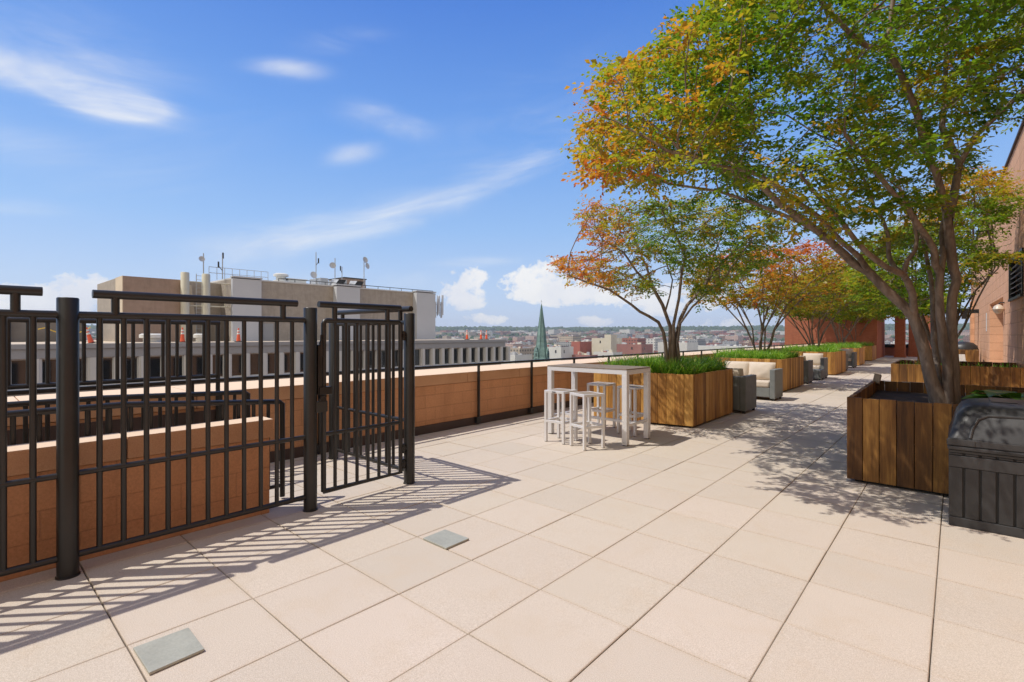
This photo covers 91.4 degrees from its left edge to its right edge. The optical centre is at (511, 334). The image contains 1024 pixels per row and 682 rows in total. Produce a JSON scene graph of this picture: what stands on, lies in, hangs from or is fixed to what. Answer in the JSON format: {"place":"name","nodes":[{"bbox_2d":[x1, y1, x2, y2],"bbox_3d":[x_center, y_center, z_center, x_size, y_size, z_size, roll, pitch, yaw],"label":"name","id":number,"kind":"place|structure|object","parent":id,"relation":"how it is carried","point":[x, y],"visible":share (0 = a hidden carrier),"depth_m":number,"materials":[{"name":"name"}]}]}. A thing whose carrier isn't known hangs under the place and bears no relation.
{"place":"outdoors","nodes":[
{"label":"outdoors","id":0,"kind":"place"},
{"bbox_2d":[139,334,160,341],"bbox_3d":[-25.750,0.230,35.764,1.500,0.620,1.477,0,0,42],"label":"roof drum","id":1,"kind":"object","parent":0,"point":[155,337],"visible":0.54,"depth_m":35.34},
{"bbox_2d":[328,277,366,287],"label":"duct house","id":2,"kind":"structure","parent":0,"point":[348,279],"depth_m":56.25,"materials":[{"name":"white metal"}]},
{"bbox_2d":[0,356,1023,681],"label":"terrace floor","id":3,"kind":"structure","parent":0,"point":[766,540],"depth_m":3.21,"materials":[{"name":"tile"}]},
{"bbox_2d":[7,390,249,443],"bbox_3d":[-4.644,1.030,3.204,0.046,1.019,5.624,0,0,42],"label":"stair railing","id":4,"kind":"object","parent":3,"relation":"on","point":[47,403],"visible":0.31,"depth_m":4.55,"materials":[{"name":"brown metal"}]},
{"bbox_2d":[0,416,272,581],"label":"block wall","id":5,"kind":"structure","parent":3,"relation":"on","point":[18,512],"depth_m":3.68,"materials":[{"name":"stone"}]},
{"bbox_2d":[7,399,284,496],"bbox_3d":[-4.043,1.023,2.676,0.046,1.034,5.634,0,0,42],"label":"stair railing","id":6,"kind":"object","parent":3,"relation":"on","point":[12,415],"visible":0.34,"depth_m":3.98,"materials":[{"name":"brown metal"}]},
{"bbox_2d":[0,285,317,580],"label":"picket fence","id":7,"kind":"object","parent":3,"relation":"on","point":[67,314],"visible":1,"depth_m":3.45,"materials":[{"name":"brown metal"}]},
{"bbox_2d":[316,301,406,493],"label":"fence gate","id":8,"kind":"structure","parent":7,"relation":"attached to","point":[323,390],"depth_m":4.79,"materials":[{"name":"brown metal"}]},
{"bbox_2d":[133,628,203,674],"bbox_3d":[-1.687,1.550,2.464,0.281,0.013,0.236,0,0,42],"label":"cover plate","id":9,"kind":"object","parent":3,"relation":"on","point":[158,654],"visible":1,"depth_m":2.44,"materials":[{"name":"metal"}]},
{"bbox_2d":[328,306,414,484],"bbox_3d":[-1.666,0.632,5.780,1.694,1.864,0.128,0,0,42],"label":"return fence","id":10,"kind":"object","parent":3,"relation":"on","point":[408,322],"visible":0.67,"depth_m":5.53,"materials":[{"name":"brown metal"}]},
{"bbox_2d":[423,530,468,549],"bbox_3d":[-0.502,1.550,3.798,0.273,0.013,0.230,0,0,42],"label":"cover plate","id":11,"kind":"object","parent":3,"relation":"on","point":[446,539],"visible":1,"depth_m":3.77,"materials":[{"name":"metal"}]},
{"bbox_2d":[544,388,577,444],"bbox_3d":[0.717,1.184,7.337,0.350,0.752,0.356,0,0,42],"label":"bar stool","id":12,"kind":"object","parent":3,"relation":"on","point":[558,392],"visible":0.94,"depth_m":7.32,"materials":[{"name":"metal"}]},
{"bbox_2d":[570,391,604,450],"bbox_3d":[1.046,1.184,6.962,0.350,0.752,0.350,0,0,-27],"label":"bar stool","id":13,"kind":"object","parent":3,"relation":"on","point":[589,395],"visible":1,"depth_m":6.88,"materials":[{"name":"metal"}]},
{"bbox_2d":[547,363,650,445],"bbox_3d":[1.321,1.020,7.700,1.390,1.080,0.738,0,0,42],"label":"bar table","id":14,"kind":"object","parent":3,"relation":"on","point":[574,369],"visible":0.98,"depth_m":7.48,"materials":[{"name":"metal"}]},
{"bbox_2d":[587,382,615,429],"bbox_3d":[1.499,1.184,8.391,0.350,0.752,0.350,0,0,42],"label":"bar stool","id":15,"kind":"object","parent":3,"relation":"on","point":[598,385],"visible":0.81,"depth_m":8.38,"materials":[{"name":"metal"}]},
{"bbox_2d":[617,385,643,436],"bbox_3d":[1.904,1.184,7.898,0.350,0.752,0.350,0,0,-41],"label":"bar stool","id":16,"kind":"object","parent":3,"relation":"on","point":[634,412],"visible":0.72,"depth_m":7.87,"materials":[{"name":"metal"}]},
{"bbox_2d":[594,368,732,427],"bbox_3d":[2.925,1.111,9.559,1.796,0.899,2.314,0,0,42],"label":"wooden planter","id":17,"kind":"object","parent":3,"relation":"on","point":[686,400],"visible":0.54,"depth_m":8.66,"materials":[{"name":"brown wood"}]},
{"bbox_2d":[733,368,755,413],"bbox_3d":[4.512,1.119,10.383,0.860,0.881,0.720,0,0,42],"label":"armchair","id":18,"kind":"object","parent":3,"relation":"on","point":[744,394],"visible":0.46,"depth_m":9.96,"materials":[{"name":"grey wicker"}]},
{"bbox_2d":[726,361,782,400],"bbox_3d":[5.869,1.119,12.454,1.420,0.881,0.720,0,0,42],"label":"loveseat","id":19,"kind":"object","parent":3,"relation":"on","point":[769,379],"visible":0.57,"depth_m":12.13,"materials":[{"name":"fabric"}]},
{"bbox_2d":[711,356,803,390],"bbox_3d":[7.351,1.111,14.984,1.938,0.899,2.528,0,0,42],"label":"wooden planter","id":20,"kind":"object","parent":3,"relation":"on","point":[793,372],"visible":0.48,"depth_m":14.13,"materials":[{"name":"brown wood"}]},
{"bbox_2d":[676,235,882,351],"bbox_3d":[8.198,-1.184,15.626,5.718,4.121,4.524,0,0,3],"label":"crape myrtle tree","id":21,"kind":"object","parent":20,"relation":"in","point":[773,275],"visible":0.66,"depth_m":15.12,"materials":[{"name":"green plant"}]},
{"bbox_2d":[804,356,812,383],"bbox_3d":[9.278,1.119,16.355,0.860,0.881,0.720,0,0,42],"label":"armchair","id":22,"kind":"object","parent":3,"relation":"on","point":[808,370],"visible":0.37,"depth_m":15.87,"materials":[{"name":"grey wicker"}]},
{"bbox_2d":[803,353,827,377],"bbox_3d":[10.900,1.119,18.151,0.860,0.881,0.720,0,0,42],"label":"armchair","id":23,"kind":"object","parent":3,"relation":"on","point":[819,361],"visible":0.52,"depth_m":18.04,"materials":[{"name":"fabric"}]},
{"bbox_2d":[791,351,845,374],"bbox_3d":[12.363,1.111,20.584,1.997,0.899,2.298,0,0,42],"label":"wooden planter","id":24,"kind":"object","parent":3,"relation":"on","point":[836,362],"visible":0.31,"depth_m":19.42,"materials":[{"name":"brown wood"}]},
{"bbox_2d":[741,258,896,346],"bbox_3d":[13.616,-1.272,22.202,6.609,4.324,5.197,0,0,-2],"label":"crape myrtle tree","id":25,"kind":"object","parent":24,"relation":"in","point":[847,313],"visible":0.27,"depth_m":21.86,"materials":[{"name":"green plant"}]},
{"bbox_2d":[813,369,823,379],"bbox_3d":[10.459,1.380,17.473,0.680,0.360,0.580,0,0,42],"label":"footstool","id":26,"kind":"object","parent":3,"relation":"on","point":[818,374],"visible":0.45,"depth_m":17.13,"materials":[{"name":"grey wicker"}]},
{"bbox_2d":[841,349,856,367],"bbox_3d":[15.986,1.119,24.000,0.860,0.881,0.720,0,0,42],"label":"armchair","id":27,"kind":"object","parent":3,"relation":"on","point":[852,358],"visible":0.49,"depth_m":23.64,"materials":[{"name":"grey wicker"}]},
{"bbox_2d":[839,347,864,365],"bbox_3d":[17.362,1.111,26.410,1.897,0.899,2.245,0,0,42],"label":"wooden planter","id":28,"kind":"object","parent":3,"relation":"on","point":[860,356],"visible":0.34,"depth_m":25.28,"materials":[{"name":"brown wood"}]},
{"bbox_2d":[780,270,921,344],"bbox_3d":[19.119,-1.594,28.847,7.201,4.949,5.888,0,0,-4],"label":"crape myrtle tree","id":29,"kind":"object","parent":28,"relation":"in","point":[877,317],"visible":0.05,"depth_m":28.67,"materials":[{"name":"green plant"}]},
{"bbox_2d":[861,345,875,360],"bbox_3d":[21.357,1.108,30.984,1.800,0.904,2.099,0,0,42],"label":"wooden planter","id":30,"kind":"object","parent":3,"relation":"on","point":[870,353],"visible":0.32,"depth_m":29.76,"materials":[{"name":"brown wood"}]},
{"bbox_2d":[806,274,900,339],"bbox_3d":[23.194,-1.613,33.301,7.651,4.994,6.042,0,0,2],"label":"crape myrtle tree","id":31,"kind":"object","parent":30,"relation":"in","point":[895,317],"visible":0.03,"depth_m":33.09,"materials":[{"name":"green plant"}]},
{"bbox_2d":[894,315,906,357],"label":"brick pillar","id":32,"kind":"structure","parent":3,"relation":"on","point":[900,337],"depth_m":34.46,"materials":[{"name":"brick"}]},
{"bbox_2d":[847,380,1023,495],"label":"wooden planter","id":33,"kind":"object","parent":3,"relation":"on","point":[898,420],"visible":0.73,"depth_m":5.08,"materials":[{"name":"brown wood"}]},
{"bbox_2d":[556,0,1023,406],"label":"crape myrtle tree","id":34,"kind":"object","parent":33,"relation":"in","point":[694,116],"visible":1,"depth_m":5.01,"materials":[{"name":"green plant"}]},
{"bbox_2d":[873,373,881,383],"bbox_3d":[5.252,0.635,7.193,0.101,0.161,0.121,0,0,42],"label":"timber offcut","id":35,"kind":"object","parent":33,"relation":"in","point":[877,378],"visible":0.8,"depth_m":7.16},
{"bbox_2d":[961,389,1023,399],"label":"leafy plant","id":36,"kind":"object","parent":33,"relation":"in","point":[1001,394],"visible":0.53,"depth_m":5.14,"materials":[{"name":"green plant"}]},
{"bbox_2d":[917,349,978,361],"bbox_3d":[19.247,1.108,22.093,1.990,0.904,2.000,0,0,42],"label":"wooden planter","id":37,"kind":"object","parent":3,"relation":"on","point":[972,355],"visible":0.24,"depth_m":20.90,"materials":[{"name":"brown wood"}]},
{"bbox_2d":[891,360,1023,391],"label":"wooden planter","id":38,"kind":"object","parent":3,"relation":"on","point":[1004,376],"visible":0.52,"depth_m":10.52,"materials":[{"name":"brown wood"}]},
{"bbox_2d":[834,158,1023,364],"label":"crape myrtle tree","id":39,"kind":"object","parent":38,"relation":"in","point":[986,207],"visible":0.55,"depth_m":11.05,"materials":[{"name":"green plant"}]},
{"bbox_2d":[900,360,1016,371],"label":"liriope grass","id":40,"kind":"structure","parent":38,"relation":"in","point":[964,365],"depth_m":11.53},
{"bbox_2d":[958,342,978,349],"bbox_3d":[21.233,0.940,23.539,1.100,1.240,1.083,0,0,42],"label":"covered grill","id":41,"kind":"object","parent":3,"relation":"on","point":[967,345],"visible":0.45,"depth_m":23.14,"materials":[{"name":"grey metal"}]},
{"bbox_2d":[947,397,1023,538],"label":"deck box","id":42,"kind":"object","parent":3,"relation":"on","point":[985,442],"visible":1,"depth_m":3.97,"materials":[{"name":"grey plastic"}]},
{"bbox_2d":[970,117,1023,365],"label":"stone building","id":43,"kind":"structure","parent":3,"relation":"on","point":[995,337],"depth_m":14.48,"materials":[{"name":"brown brick"}]},
{"bbox_2d":[961,309,978,318],"bbox_3d":[22.624,-1.015,24.694,0.631,0.450,0.612,0,0,42],"label":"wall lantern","id":44,"kind":"object","parent":43,"relation":"attached to","point":[964,315],"depth_m":24.56,"materials":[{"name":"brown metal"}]},
{"bbox_2d":[992,302,1004,313],"bbox_3d":[14.585,-0.804,14.990,0.270,0.348,0.270,0,0,42],"label":"globe lamp","id":45,"kind":"object","parent":43,"relation":"attached to","point":[998,308],"visible":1,"depth_m":14.92,"materials":[{"name":"white glass"}]},
{"bbox_2d":[1008,247,1023,301],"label":"louvre window","id":46,"kind":"structure","parent":43,"relation":"in","point":[1020,268],"depth_m":13.29,"materials":[{"name":"brown metal"}]},
{"bbox_2d":[0,0,1023,327],"label":"sky","id":47,"kind":"structure","parent":0,"point":[421,140],"materials":[{"name":"blue"}]},
{"bbox_2d":[86,323,969,331],"bbox_3d":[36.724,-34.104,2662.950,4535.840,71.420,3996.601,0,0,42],"label":"wooded ridge","id":48,"kind":"structure","parent":0,"point":[618,328],"depth_m":3016.02,"materials":[{"name":"green tree foliage"}]},
{"bbox_2d":[533,300,549,361],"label":"church spire","id":49,"kind":"structure","parent":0,"point":[541,350],"depth_m":228.11,"materials":[{"name":"green metal"}]},
{"bbox_2d":[597,351,732,374],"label":"liriope grass","id":50,"kind":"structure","parent":0,"point":[685,365],"depth_m":9.06,"materials":[{"name":"plant"}]},
{"bbox_2d":[546,190,800,364],"bbox_3d":[2.963,-1.096,9.172,4.758,3.448,4.690,0,0,1],"label":"crape myrtle tree","id":51,"kind":"object","parent":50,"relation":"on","point":[671,349],"visible":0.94,"depth_m":8.57,"materials":[{"name":"green plant"}]},
{"bbox_2d":[710,346,802,358],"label":"liriope grass","id":52,"kind":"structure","parent":0,"point":[762,354],"depth_m":14.45,"materials":[{"name":"plant"}]},
{"bbox_2d":[782,343,843,351],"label":"liriope grass","id":53,"kind":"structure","parent":0,"point":[833,348],"depth_m":20.10,"materials":[{"name":"plant"}]},
{"bbox_2d":[821,342,862,347],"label":"liriope grass","id":54,"kind":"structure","parent":0,"point":[850,345],"depth_m":25.93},
{"bbox_2d":[846,341,874,345],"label":"liriope grass","id":55,"kind":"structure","parent":0,"point":[867,344],"depth_m":30.38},
{"bbox_2d":[908,315,930,356],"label":"brick pillar","id":56,"kind":"structure","parent":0,"point":[912,349],"depth_m":35.40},
{"bbox_3d":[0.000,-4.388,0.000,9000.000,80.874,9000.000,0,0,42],"label":"ground","id":57,"kind":"structure","parent":0,"visible":0},
{"bbox_2d":[7,272,509,396],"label":"office block","id":58,"kind":"structure","parent":57,"relation":"on","point":[430,350],"depth_m":42.51,"materials":[{"name":"beige concrete"}]},
{"bbox_2d":[11,359,25,389],"bbox_3d":[-28.281,2.265,28.733,0.110,1.726,0.776,0,0,42],"label":"window","id":59,"kind":"structure","parent":58,"relation":"in","point":[18,366],"depth_m":28.69,"materials":[{"name":"black glass"}]},
{"bbox_2d":[42,358,55,387],"bbox_3d":[-27.428,2.265,29.694,0.110,1.726,0.776,0,0,42],"label":"window","id":60,"kind":"structure","parent":58,"relation":"in","point":[52,360],"depth_m":29.73,"materials":[{"name":"black glass"}]},
{"bbox_2d":[79,358,86,385],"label":"window","id":61,"kind":"structure","parent":58,"relation":"in","point":[80,359],"depth_m":30.72,"materials":[{"name":"black glass"}]},
{"bbox_2d":[86,327,95,342],"bbox_3d":[-26.496,0.026,31.308,0.440,1.060,0.440,0,14,42],"label":"traffic cone","id":62,"kind":"object","parent":58,"relation":"on","point":[89,338],"visible":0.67,"depth_m":31.25,"materials":[{"name":"plastic"}]},
{"bbox_2d":[103,357,112,379],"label":"window","id":63,"kind":"structure","parent":58,"relation":"in","point":[107,361],"depth_m":31.70,"materials":[{"name":"black glass"}]},
{"bbox_2d":[127,356,137,382],"bbox_3d":[-24.868,2.265,32.577,0.110,1.726,0.776,0,0,42],"label":"window","id":64,"kind":"structure","parent":58,"relation":"in","point":[128,357],"depth_m":32.58,"materials":[{"name":"black glass"}]},
{"bbox_2d":[150,356,160,381],"bbox_3d":[-24.015,2.265,33.538,0.110,1.726,0.776,0,0,42],"label":"window","id":65,"kind":"structure","parent":58,"relation":"in","point":[155,361],"depth_m":33.59,"materials":[{"name":"black glass"}]},
{"bbox_2d":[171,355,182,375],"bbox_3d":[-23.162,2.265,34.498,0.110,1.726,0.776,0,0,42],"label":"window","id":66,"kind":"structure","parent":58,"relation":"in","point":[172,356],"depth_m":34.50,"materials":[{"name":"black glass"}]},
{"bbox_2d":[193,355,203,378],"bbox_3d":[-22.309,2.265,35.459,0.110,1.726,0.776,0,0,42],"label":"window","id":67,"kind":"structure","parent":58,"relation":"in","point":[197,359],"depth_m":35.46,"materials":[{"name":"black glass"}]},
{"bbox_2d":[213,354,223,377],"bbox_3d":[-21.456,2.265,36.420,0.110,1.726,0.776,0,0,42],"label":"window","id":68,"kind":"structure","parent":58,"relation":"in","point":[214,355],"depth_m":36.56,"materials":[{"name":"black glass"}]},
{"bbox_2d":[232,353,241,376],"bbox_3d":[-20.603,2.265,37.381,0.110,1.726,0.776,0,0,42],"label":"window","id":69,"kind":"structure","parent":58,"relation":"in","point":[236,358],"depth_m":37.38,"materials":[{"name":"black glass"}]},
{"bbox_2d":[209,266,267,279],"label":"roof railing","id":70,"kind":"object","parent":58,"relation":"on","point":[232,274],"visible":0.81,"depth_m":43.91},
{"bbox_2d":[250,353,258,375],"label":"window","id":71,"kind":"structure","parent":58,"relation":"in","point":[254,357],"depth_m":38.34,"materials":[{"name":"black glass"}]},
{"bbox_2d":[263,324,272,340],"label":"roof door","id":72,"kind":"structure","parent":58,"relation":"in","point":[267,328],"depth_m":44.66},
{"bbox_2d":[268,353,274,374],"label":"window","id":73,"kind":"structure","parent":58,"relation":"in","point":[271,356],"depth_m":39.30,"materials":[{"name":"black glass"}]},
{"bbox_2d":[273,273,288,281],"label":"roof vent","id":74,"kind":"object","parent":58,"relation":"on","point":[280,275],"visible":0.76,"depth_m":48.12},
{"bbox_2d":[284,352,289,373],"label":"window","id":75,"kind":"structure","parent":58,"relation":"in","point":[286,354],"depth_m":40.17,"materials":[{"name":"black glass"}]},
{"bbox_2d":[286,278,306,282],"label":"roof hatch","id":76,"kind":"object","parent":58,"relation":"on","point":[296,281],"visible":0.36,"depth_m":49.28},
{"bbox_2d":[300,352,302,372],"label":"window","id":77,"kind":"structure","parent":58,"relation":"in","point":[301,353],"depth_m":41.09,"materials":[{"name":"black glass"}]},
{"bbox_2d":[310,278,345,284],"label":"duct housing","id":78,"kind":"object","parent":58,"relation":"on","point":[325,280],"visible":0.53,"depth_m":51.18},
{"bbox_2d":[328,279,363,287],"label":"duct housing","id":79,"kind":"object","parent":58,"relation":"on","point":[359,283],"visible":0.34,"depth_m":52.91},
{"bbox_2d":[278,278,428,290],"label":"roof edge rail","id":80,"kind":"object","parent":58,"relation":"on","point":[350,284],"visible":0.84,"depth_m":51.06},
{"bbox_2d":[381,350,384,367],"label":"window","id":81,"kind":"structure","parent":58,"relation":"in","point":[382,351],"depth_m":46.91,"materials":[{"name":"black glass"}]},
{"bbox_2d":[415,349,419,365],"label":"window","id":82,"kind":"structure","parent":58,"relation":"in","point":[417,351],"depth_m":49.94,"materials":[{"name":"black glass"}]},
{"bbox_2d":[425,349,429,365],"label":"window","id":83,"kind":"structure","parent":58,"relation":"in","point":[427,351],"depth_m":50.89,"materials":[{"name":"black glass"}]},
{"bbox_2d":[435,348,439,364],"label":"window","id":84,"kind":"structure","parent":58,"relation":"in","point":[437,350],"depth_m":51.87,"materials":[{"name":"black glass"}]},
{"bbox_2d":[435,295,442,317],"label":"panel antenna","id":85,"kind":"object","parent":58,"relation":"attached to","point":[439,304],"visible":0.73,"depth_m":60.10,"materials":[{"name":"white metal"}]},
{"bbox_2d":[445,348,448,363],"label":"window","id":86,"kind":"structure","parent":58,"relation":"in","point":[446,349],"depth_m":52.81,"materials":[{"name":"black glass"}]},
{"bbox_2d":[454,348,457,363],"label":"window","id":87,"kind":"structure","parent":58,"relation":"in","point":[455,349],"depth_m":53.76,"materials":[{"name":"black glass"}]},
{"bbox_2d":[471,347,474,362],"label":"window","id":88,"kind":"structure","parent":58,"relation":"in","point":[472,348],"depth_m":55.65,"materials":[{"name":"black glass"}]},
{"bbox_2d":[505,342,522,347],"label":"city house","id":89,"kind":"structure","parent":57,"relation":"on","point":[511,344],"depth_m":886.68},
{"bbox_2d":[507,352,531,363],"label":"city building","id":90,"kind":"structure","parent":57,"relation":"on","point":[514,356],"depth_m":336.49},
{"bbox_2d":[510,346,534,359],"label":"city building","id":91,"kind":"structure","parent":57,"relation":"on","point":[520,349],"depth_m":426.35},
{"bbox_2d":[86,329,969,346],"bbox_3d":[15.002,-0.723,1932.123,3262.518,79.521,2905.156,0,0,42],"label":"distant city","id":92,"kind":"object","parent":57,"relation":"on","point":[734,338],"visible":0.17,"depth_m":1667.07},
{"bbox_2d":[92,328,969,344],"bbox_3d":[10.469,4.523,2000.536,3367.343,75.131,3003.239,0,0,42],"label":"city trees","id":93,"kind":"object","parent":57,"relation":"on","point":[745,334],"visible":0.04,"depth_m":1773.51,"materials":[{"name":"plant"}]},
{"bbox_2d":[547,344,572,360],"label":"city building","id":94,"kind":"structure","parent":57,"relation":"on","point":[559,352],"depth_m":349.28,"materials":[{"name":"white concrete"}]},
{"bbox_2d":[554,340,571,346],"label":"city building","id":95,"kind":"structure","parent":57,"relation":"on","point":[566,343],"depth_m":652.50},
{"bbox_2d":[559,335,580,341],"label":"city building","id":96,"kind":"structure","parent":57,"relation":"on","point":[569,338],"depth_m":890.47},
{"bbox_2d":[571,339,591,354],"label":"city building","id":97,"kind":"structure","parent":57,"relation":"on","point":[583,346],"depth_m":430.11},
{"bbox_2d":[572,352,597,359],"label":"city building","id":98,"kind":"structure","parent":57,"relation":"on","point":[581,354],"depth_m":352.98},
{"bbox_2d":[592,337,621,354],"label":"city building","id":99,"kind":"structure","parent":57,"relation":"on","point":[597,344],"depth_m":428.11,"materials":[{"name":"beige concrete"}]},
{"bbox_2d":[593,349,621,357],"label":"city building","id":100,"kind":"structure","parent":57,"relation":"on","point":[606,352],"depth_m":355.62,"materials":[{"name":"white concrete"}]},
{"bbox_2d":[604,335,616,351],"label":"city building","id":101,"kind":"structure","parent":57,"relation":"on","point":[610,342],"depth_m":400.72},
{"bbox_2d":[622,337,645,343],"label":"city building","id":102,"kind":"structure","parent":57,"relation":"on","point":[629,340],"depth_m":566.58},
{"bbox_2d":[617,342,652,356],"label":"city building","id":103,"kind":"structure","parent":57,"relation":"on","point":[626,348],"depth_m":407.65,"materials":[{"name":"pink brick"}]},
{"bbox_2d":[643,337,661,354],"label":"city building","id":104,"kind":"structure","parent":57,"relation":"on","point":[654,341],"depth_m":643.21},
{"bbox_2d":[658,341,697,353],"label":"city building","id":105,"kind":"structure","parent":57,"relation":"on","point":[685,346],"depth_m":428.13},
{"bbox_2d":[679,338,705,345],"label":"city building","id":106,"kind":"structure","parent":57,"relation":"on","point":[701,342],"depth_m":711.01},
{"bbox_2d":[698,344,758,351],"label":"city building","id":107,"kind":"structure","parent":57,"relation":"on","point":[715,346],"depth_m":495.51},
{"bbox_2d":[752,341,784,346],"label":"city building","id":108,"kind":"structure","parent":57,"relation":"on","point":[773,343],"depth_m":648.98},
{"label":"apartment building","id":109,"kind":"object","parent":57,"relation":"on","visible":0},
{"bbox_2d":[7,344,821,462],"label":"parapet wall","id":110,"kind":"structure","parent":109,"relation":"on","point":[445,398],"depth_m":7.96,"materials":[{"name":"stone"}]},
{"bbox_2d":[7,342,833,452],"bbox_3d":[7.644,1.008,17.952,0.065,1.033,47.000,0,0,42],"label":"parapet railing","id":111,"kind":"object","parent":110,"relation":"attached to","point":[193,382],"visible":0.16,"depth_m":7.41,"materials":[{"name":"brown metal"}]},
{"bbox_2d":[7,317,220,420],"bbox_3d":[-5.296,0.604,3.388,0.048,1.513,6.034,0,0,42],"label":"parapet guard","id":112,"kind":"object","parent":111,"relation":"attached to","point":[84,322],"visible":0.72,"depth_m":4.95,"materials":[{"name":"brown metal"}]},
{"bbox_2d":[79,495,943,681],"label":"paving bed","id":113,"kind":"object","parent":109,"relation":"on","point":[814,573],"depth_m":2.79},
{"bbox_2d":[885,344,908,355],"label":"end parapet","id":114,"kind":"structure","parent":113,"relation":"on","point":[889,349],"depth_m":37.07,"materials":[{"name":"red brick"}]},
{"bbox_2d":[785,276,884,358],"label":"brick wall block","id":115,"kind":"structure","parent":109,"relation":"on","point":[874,331],"depth_m":34.50,"materials":[{"name":"brown brick"}]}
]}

